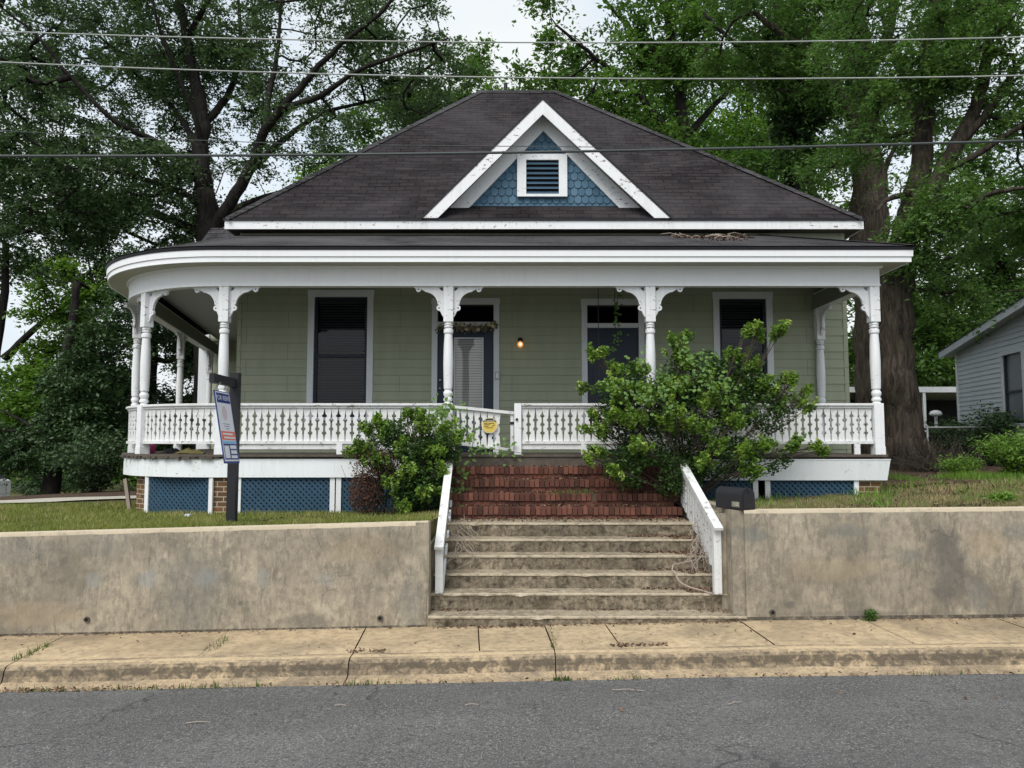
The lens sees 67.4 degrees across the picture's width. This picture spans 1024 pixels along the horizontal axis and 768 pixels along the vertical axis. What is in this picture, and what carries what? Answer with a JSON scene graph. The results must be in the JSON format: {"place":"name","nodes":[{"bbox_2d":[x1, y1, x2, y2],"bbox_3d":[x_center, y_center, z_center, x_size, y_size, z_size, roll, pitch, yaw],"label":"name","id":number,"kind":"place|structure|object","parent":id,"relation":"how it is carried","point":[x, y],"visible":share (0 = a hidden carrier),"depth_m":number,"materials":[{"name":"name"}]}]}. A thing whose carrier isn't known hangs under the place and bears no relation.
{"place":"outdoors","nodes":[
{"label":"outdoors","id":0,"kind":"place"},
{"bbox_2d":[0,495,135,502],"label":"driveway","id":1,"kind":"structure","parent":0,"point":[60,499],"depth_m":15.41,"materials":[{"name":"concrete"}]},
{"bbox_2d":[0,475,10,496],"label":"pickup truck","id":2,"kind":"object","parent":1,"relation":"on","point":[5,490],"visible":0.49,"depth_m":29.67,"materials":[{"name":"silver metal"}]},
{"bbox_2d":[0,490,136,499],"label":"bare soil","id":3,"kind":"structure","parent":0,"point":[109,493],"depth_m":18.20,"materials":[{"name":"brown soil"}]},
{"bbox_2d":[35,421,127,492],"bbox_3d":[-11.060,1.929,20.369,2.797,1.924,2.589,2,-5,-30],"label":"dark shrub","id":4,"kind":"object","parent":3,"relation":"on","point":[89,460],"visible":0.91,"depth_m":20.14,"materials":[{"name":"green plant"}]},
{"bbox_2d":[0,654,556,684],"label":"kerb joint soil","id":5,"kind":"structure","parent":0,"point":[343,683],"depth_m":7.62,"materials":[{"name":"brown soil"}]},
{"bbox_2d":[0,130,677,147],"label":"overhead wire","id":6,"kind":"object","parent":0,"point":[345,144],"visible":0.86,"depth_m":9.75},
{"bbox_2d":[0,674,1023,767],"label":"road","id":7,"kind":"structure","parent":0,"point":[880,721],"depth_m":6.18,"materials":[{"name":"grey asphalt"}]},
{"bbox_2d":[0,660,16,682],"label":"kerb","id":8,"kind":"structure","parent":7,"relation":"on","point":[4,664],"depth_m":7.69,"materials":[{"name":"concrete"}]},
{"bbox_2d":[0,653,351,691],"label":"kerb","id":9,"kind":"structure","parent":7,"relation":"on","point":[275,670],"depth_m":7.60,"materials":[{"name":"concrete"}]},
{"bbox_2d":[346,649,555,684],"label":"kerb","id":10,"kind":"structure","parent":7,"relation":"on","point":[481,666],"depth_m":7.60,"materials":[{"name":"concrete"}]},
{"bbox_2d":[185,689,740,723],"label":"fallen twigs","id":11,"kind":"object","parent":7,"relation":"on","point":[465,704],"visible":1,"depth_m":6.66,"materials":[{"name":"brown wood"}]},
{"bbox_2d":[0,464,1019,713],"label":"leaf litter","id":12,"kind":"object","parent":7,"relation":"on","point":[676,536],"visible":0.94,"depth_m":9.10,"materials":[{"name":"brown plant"}]},
{"bbox_2d":[11,485,1020,691],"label":"crack weeds","id":13,"kind":"object","parent":7,"relation":"on","point":[350,684],"visible":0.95,"depth_m":7.37,"materials":[{"name":"green plant"}]},
{"bbox_2d":[555,642,1023,679],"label":"kerb","id":14,"kind":"structure","parent":7,"relation":"on","point":[752,660],"depth_m":7.61,"materials":[{"name":"concrete"}]},
{"bbox_2d":[0,617,1023,664],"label":"pavement","id":15,"kind":"structure","parent":0,"point":[391,640],"depth_m":8.29,"materials":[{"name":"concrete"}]},
{"bbox_2d":[0,520,435,637],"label":"retaining wall","id":16,"kind":"structure","parent":15,"relation":"on","point":[365,575],"depth_m":8.87,"materials":[{"name":"concrete"}]},
{"bbox_2d":[675,500,1023,620],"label":"retaining wall","id":17,"kind":"structure","parent":15,"relation":"on","point":[854,563],"depth_m":8.89,"materials":[{"name":"concrete"}]},
{"bbox_2d":[715,486,754,509],"bbox_3d":[2.667,1.358,9.175,0.206,0.261,0.467,2,-5,-27],"label":"mailbox","id":18,"kind":"object","parent":17,"relation":"on","point":[737,498],"visible":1,"depth_m":9.05,"materials":[{"name":"black paint"}]},
{"bbox_2d":[739,487,754,509],"bbox_3d":[2.760,1.344,8.991,0.205,0.261,0.053,2,-5,-27],"label":"door","id":19,"kind":"structure","parent":18,"relation":"in","point":[747,496],"depth_m":8.97,"materials":[{"name":"black paint"}]},
{"bbox_2d":[864,607,879,620],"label":"weed","id":20,"kind":"object","parent":15,"relation":"on","point":[871,613],"visible":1,"depth_m":8.76,"materials":[{"name":"green plant"}]},
{"bbox_2d":[0,139,1023,156],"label":"overhead wire","id":21,"kind":"object","parent":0,"point":[572,151],"visible":1,"depth_m":8.20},
{"bbox_2d":[0,61,1023,79],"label":"overhead wire","id":22,"kind":"object","parent":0,"point":[507,77],"visible":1,"depth_m":8.27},
{"bbox_2d":[0,31,1023,42],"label":"overhead wire","id":23,"kind":"object","parent":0,"point":[506,42],"visible":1,"depth_m":8.30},
{"bbox_2d":[0,0,1023,441],"label":"sky","id":24,"kind":"structure","parent":0,"point":[472,17],"materials":[{"name":"white"}]},
{"bbox_2d":[1,472,1023,539],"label":"lawn","id":25,"kind":"structure","parent":0,"point":[434,522],"depth_m":12.33,"materials":[{"name":"grass"}]},
{"bbox_2d":[11,467,75,495],"bbox_3d":[-22.613,4.890,36.760,3.283,2.323,3.426,0,-4,0],"label":"dark shrub","id":26,"kind":"object","parent":25,"relation":"on","point":[34,490],"visible":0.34,"depth_m":36.32,"materials":[{"name":"green plant"}]},
{"bbox_2d":[0,243,131,441],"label":"background tree","id":27,"kind":"object","parent":25,"relation":"on","point":[20,401],"visible":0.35,"depth_m":24.02,"materials":[{"name":"green plant"}]},
{"bbox_2d":[0,242,163,494],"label":"evergreen tree","id":28,"kind":"object","parent":25,"relation":"on","point":[68,384],"visible":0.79,"depth_m":22.39,"materials":[{"name":"green plant"}]},
{"bbox_2d":[1,435,165,492],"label":"background tree","id":29,"kind":"object","parent":25,"relation":"on","point":[132,481],"visible":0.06,"depth_m":50.98,"materials":[{"name":"green plant"}]},
{"bbox_2d":[53,302,193,489],"bbox_3d":[-13.872,-0.008,30.201,9.193,8.616,5.969,0,-4,0],"label":"evergreen tree","id":30,"kind":"object","parent":25,"relation":"on","point":[165,337],"visible":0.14,"depth_m":29.31,"materials":[{"name":"green plant"}]},
{"bbox_2d":[0,490,439,531],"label":"grass","id":31,"kind":"structure","parent":25,"relation":"on","point":[86,521],"depth_m":10.46,"materials":[{"name":"green plant"}]},
{"bbox_2d":[209,373,240,521],"bbox_3d":[-3.581,0.847,9.506,0.113,2.046,0.927,0,-4,-2],"label":"sign post","id":32,"kind":"object","parent":25,"relation":"on","point":[233,381],"visible":0.87,"depth_m":9.84,"materials":[{"name":"black paint"}]},
{"bbox_2d":[213,390,239,463],"bbox_3d":[-3.479,0.527,9.368,0.016,0.892,0.451,-11,-6,2],"label":"hanging sign","id":33,"kind":"object","parent":32,"relation":"hanging from","point":[226,427],"visible":1,"depth_m":9.34,"materials":[{"name":"plastic"}]},
{"bbox_2d":[0,0,493,448],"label":"oak tree","id":34,"kind":"object","parent":25,"relation":"on","point":[103,216],"visible":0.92,"depth_m":26.27,"materials":[{"name":"green plant"}]},
{"bbox_2d":[217,143,338,226],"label":"background tree","id":35,"kind":"object","parent":25,"relation":"on","point":[300,173],"visible":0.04,"depth_m":60.32,"materials":[{"name":"green plant"}]},
{"bbox_2d":[341,406,473,514],"bbox_3d":[-1.548,1.123,11.179,2.025,1.615,1.070,0,-4,0],"label":"evergreen shrub","id":36,"kind":"object","parent":25,"relation":"on","point":[436,447],"visible":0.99,"depth_m":11.09,"materials":[{"name":"green plant"}]},
{"bbox_2d":[299,31,526,179],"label":"background tree","id":37,"kind":"object","parent":25,"relation":"on","point":[480,58],"visible":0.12,"depth_m":45.41,"materials":[{"name":"green plant"}]},
{"bbox_2d":[7,368,950,491],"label":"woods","id":38,"kind":"object","parent":25,"relation":"on","point":[15,481],"depth_m":73.33,"materials":[{"name":"green plant"}]},
{"bbox_2d":[105,82,919,513],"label":"house","id":39,"kind":"structure","parent":25,"relation":"on","point":[315,310],"depth_m":14.31,"materials":[{"name":"green"}]},
{"bbox_2d":[149,444,155,453],"bbox_3d":[-6.074,1.088,12.905,0.170,0.160,0.166,0,-4,0],"label":"plastic tub","id":40,"kind":"object","parent":39,"relation":"on","point":[152,448],"visible":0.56,"depth_m":12.86,"materials":[{"name":"plastic"}]},
{"bbox_2d":[162,446,179,452],"bbox_3d":[-5.678,1.096,12.854,0.300,0.129,0.300,0,-4,0],"label":"crumpled bag","id":41,"kind":"object","parent":39,"relation":"on","point":[172,450],"visible":0.83,"depth_m":12.78,"materials":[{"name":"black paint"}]},
{"bbox_2d":[174,448,204,453],"bbox_3d":[-5.263,1.094,12.553,0.450,0.088,0.350,0,-4,0],"label":"crumpled cloth","id":42,"kind":"object","parent":39,"relation":"on","point":[188,450],"visible":1,"depth_m":12.46,"materials":[{"name":"yellow fabric"}]},
{"bbox_2d":[304,290,373,420],"bbox_3d":[-3.214,-0.542,14.421,1.286,2.455,0.220,0,-4,0],"label":"window","id":43,"kind":"structure","parent":39,"relation":"in","point":[314,296],"depth_m":14.45,"materials":[{"name":"paint"}]},
{"bbox_2d":[431,298,499,451],"bbox_3d":[-0.871,-0.170,14.381,1.283,2.890,0.129,0,-4,0],"label":"door","id":44,"kind":"structure","parent":39,"relation":"in","point":[489,340],"depth_m":14.41,"materials":[{"name":"paint"}]},
{"bbox_2d":[435,320,498,333],"bbox_3d":[-0.843,-1.058,14.317,1.198,0.276,0.119,0,-4,0],"label":"flower garland","id":45,"kind":"object","parent":39,"relation":"attached to","point":[469,327],"visible":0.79,"depth_m":14.30,"materials":[{"name":"green plant"}]},
{"bbox_2d":[482,418,496,432],"bbox_3d":[-0.350,0.646,12.012,0.236,0.236,0.010,0,-4,0],"label":"octagonal sign","id":46,"kind":"object","parent":39,"relation":"attached to","point":[489,425],"visible":1,"depth_m":12.01,"materials":[{"name":"yellow metal"}]},
{"bbox_2d":[581,299,644,451],"bbox_3d":[1.892,-0.164,14.375,1.195,2.878,0.116,0,-4,0],"label":"door","id":47,"kind":"structure","parent":39,"relation":"in","point":[629,345],"depth_m":14.41,"materials":[{"name":"paint"}]},
{"bbox_2d":[588,288,684,428],"bbox_3d":[2.195,-0.516,13.175,1.745,2.560,0.600,0,-4,0],"label":"porch swing","id":48,"kind":"object","parent":39,"relation":"hanging from","point":[590,419],"visible":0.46,"depth_m":13.04,"materials":[{"name":"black paint"}]},
{"bbox_2d":[608,289,628,351],"bbox_3d":[1.792,-1.083,13.030,0.359,1.087,0.220,1,-4,-13],"label":"climbing vine","id":49,"kind":"object","parent":48,"relation":"hanging from","point":[616,320],"visible":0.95,"depth_m":12.98,"materials":[{"name":"green plant"}]},
{"bbox_2d":[662,232,746,237],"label":"fallen twigs","id":50,"kind":"object","parent":39,"relation":"on","point":[717,235],"visible":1,"depth_m":13.73,"materials":[{"name":"brown wood"}]},
{"bbox_2d":[667,234,754,240],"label":"roof litter","id":51,"kind":"object","parent":39,"relation":"on","point":[710,237],"visible":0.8,"depth_m":13.69,"materials":[{"name":"brown plant"}]},
{"bbox_2d":[712,292,775,420],"bbox_3d":[4.334,-0.524,14.420,1.174,2.418,0.220,0,-4,0],"label":"window","id":52,"kind":"structure","parent":39,"relation":"in","point":[765,298],"depth_m":14.43,"materials":[{"name":"paint"}]},
{"bbox_2d":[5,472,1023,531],"bbox_3d":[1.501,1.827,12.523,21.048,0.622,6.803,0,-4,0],"label":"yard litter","id":53,"kind":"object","parent":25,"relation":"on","point":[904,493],"visible":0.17,"depth_m":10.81,"materials":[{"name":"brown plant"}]},
{"bbox_2d":[428,518,746,653],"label":"concrete steps","id":54,"kind":"structure","parent":25,"relation":"on","point":[543,572],"depth_m":9.45,"materials":[{"name":"grey concrete"}]},
{"bbox_2d":[434,448,454,593],"bbox_3d":[-0.898,1.687,10.483,0.105,1.817,2.774,0,-4,-1],"label":"stair handrail","id":55,"kind":"object","parent":54,"relation":"on","point":[440,548],"visible":0.8,"depth_m":9.56,"materials":[{"name":"paint"}]},
{"bbox_2d":[449,466,681,518],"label":"brick steps","id":56,"kind":"structure","parent":54,"relation":"on","point":[485,496],"depth_m":11.18,"materials":[{"name":"red brick"}]},
{"bbox_2d":[399,393,533,505],"bbox_3d":[-0.665,1.008,11.565,2.010,1.792,0.936,0,-4,0],"label":"climbing vine","id":57,"kind":"object","parent":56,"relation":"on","point":[443,412],"visible":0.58,"depth_m":11.71,"materials":[{"name":"green plant"}]},
{"bbox_2d":[447,512,712,594],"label":"dead vines","id":58,"kind":"object","parent":54,"relation":"on","point":[697,543],"visible":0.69,"depth_m":9.73,"materials":[{"name":"brown plant"}]},
{"bbox_2d":[668,442,722,593],"bbox_3d":[2.450,1.682,10.462,0.105,1.811,2.809,0,-4,0],"label":"stair handrail","id":59,"kind":"object","parent":54,"relation":"on","point":[695,503],"visible":0.71,"depth_m":9.70,"materials":[{"name":"paint"}]},
{"bbox_2d":[483,0,822,192],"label":"leafy tree","id":60,"kind":"object","parent":25,"relation":"on","point":[660,60],"visible":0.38,"depth_m":34.17,"materials":[{"name":"green plant"}]},
{"bbox_2d":[575,319,832,505],"bbox_3d":[2.719,0.405,11.112,3.635,2.729,1.286,0,-4,0],"label":"evergreen shrub","id":61,"kind":"object","parent":25,"relation":"on","point":[636,420],"visible":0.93,"depth_m":11.05,"materials":[{"name":"green plant"}]},
{"bbox_2d":[598,336,745,415],"bbox_3d":[2.198,-0.136,10.769,1.969,1.189,0.679,1,-4,-8],"label":"climbing vine","id":62,"kind":"object","parent":61,"relation":"attached to","point":[689,360],"visible":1,"depth_m":10.68,"materials":[{"name":"green plant"}]},
{"bbox_2d":[703,1,831,201],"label":"ivy covered tree","id":63,"kind":"object","parent":25,"relation":"on","point":[793,125],"visible":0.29,"depth_m":27.34,"materials":[{"name":"green plant"}]},
{"bbox_2d":[639,39,902,210],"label":"background tree","id":64,"kind":"object","parent":25,"relation":"on","point":[732,129],"visible":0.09,"depth_m":45.68,"materials":[{"name":"green plant"}]},
{"bbox_2d":[671,0,992,458],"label":"tall tree","id":65,"kind":"object","parent":25,"relation":"on","point":[783,23],"visible":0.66,"depth_m":25.17,"materials":[{"name":"green plant"}]},
{"bbox_2d":[709,469,1023,508],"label":"green weeds","id":66,"kind":"object","parent":25,"relation":"on","point":[975,475],"visible":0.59,"depth_m":12.31,"materials":[{"name":"green plant"}]},
{"bbox_2d":[710,477,1023,508],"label":"dry grass","id":67,"kind":"structure","parent":25,"relation":"on","point":[944,498],"depth_m":10.44,"materials":[{"name":"green plant"}]},
{"bbox_2d":[849,387,957,431],"bbox_3d":[15.170,1.766,27.445,10.887,2.984,5.000,0,-4,0],"label":"carport","id":68,"kind":"object","parent":25,"relation":"on","point":[943,400],"visible":0.13,"depth_m":29.34,"materials":[{"name":"white paint"}]},
{"bbox_2d":[847,242,1023,386],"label":"background tree","id":69,"kind":"object","parent":25,"relation":"on","point":[851,355],"visible":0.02,"depth_m":49.87,"materials":[{"name":"green plant"}]},
{"bbox_2d":[929,410,941,426],"bbox_3d":[11.861,1.484,21.449,0.340,1.500,0.335,0,-4,0],"label":"yard ornament","id":70,"kind":"object","parent":25,"relation":"on","point":[935,413],"visible":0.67,"depth_m":21.43,"materials":[{"name":"white paint"}]},
{"bbox_2d":[850,88,1023,386],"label":"background tree","id":71,"kind":"object","parent":25,"relation":"on","point":[929,361],"visible":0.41,"depth_m":35.90,"materials":[{"name":"green plant"}]},
{"bbox_2d":[879,466,1019,486],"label":"tree soil","id":72,"kind":"object","parent":25,"relation":"on","point":[910,473],"visible":0.15,"depth_m":14.67,"materials":[{"name":"brown soil"}]},
{"bbox_2d":[792,0,1023,471],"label":"pecan tree","id":73,"kind":"object","parent":72,"relation":"on","point":[921,210],"visible":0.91,"depth_m":17.74,"materials":[{"name":"green plant"}]},
{"bbox_2d":[883,430,1000,471],"bbox_3d":[9.120,1.453,16.721,2.789,0.968,1.424,0,-4,0],"label":"brush pile","id":74,"kind":"object","parent":72,"relation":"on","point":[925,461],"visible":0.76,"depth_m":16.78,"materials":[{"name":"plant"}]},
{"bbox_2d":[930,452,987,473],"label":"weed","id":75,"kind":"object","parent":72,"relation":"on","point":[957,464],"visible":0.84,"depth_m":15.05,"materials":[{"name":"green plant"}]},
{"bbox_2d":[949,400,1023,465],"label":"dark shrub","id":76,"kind":"object","parent":72,"relation":"on","point":[995,420],"visible":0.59,"depth_m":18.83,"materials":[{"name":"green plant"}]},
{"bbox_2d":[964,426,1023,473],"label":"fern bush","id":77,"kind":"object","parent":72,"relation":"on","point":[1010,455],"visible":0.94,"depth_m":14.09,"materials":[{"name":"green plant"}]},
{"bbox_2d":[924,414,980,460],"bbox_3d":[11.063,1.446,19.724,1.859,1.344,1.702,-4,-6,41],"label":"dark shrub","id":78,"kind":"object","parent":25,"relation":"on","point":[946,438],"visible":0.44,"depth_m":19.45,"materials":[{"name":"green plant"}]},
{"bbox_2d":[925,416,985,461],"bbox_3d":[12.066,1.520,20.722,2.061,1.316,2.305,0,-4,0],"label":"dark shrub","id":79,"kind":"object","parent":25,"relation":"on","point":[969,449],"visible":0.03,"depth_m":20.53,"materials":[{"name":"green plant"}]},
{"bbox_2d":[924,425,1003,464],"bbox_3d":[10.929,1.586,18.834,2.517,1.155,0.056,0,-4,0],"label":"chain link fence","id":80,"kind":"object","parent":25,"relation":"on","point":[927,432],"visible":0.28,"depth_m":18.85,"materials":[{"name":"metal"}]},
{"bbox_2d":[937,297,1023,465],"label":"clapboard house","id":81,"kind":"structure","parent":25,"relation":"on","point":[989,369],"depth_m":19.72,"materials":[{"name":"grey paint"}]},
{"bbox_2d":[999,346,1023,426],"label":"window","id":82,"kind":"structure","parent":81,"relation":"in","point":[1013,363],"depth_m":18.79,"materials":[{"name":"grey paint"}]},
{"bbox_2d":[981,490,1021,502],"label":"weed","id":83,"kind":"object","parent":25,"relation":"on","point":[999,497],"visible":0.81,"depth_m":9.75,"materials":[{"name":"green plant"}]}
]}

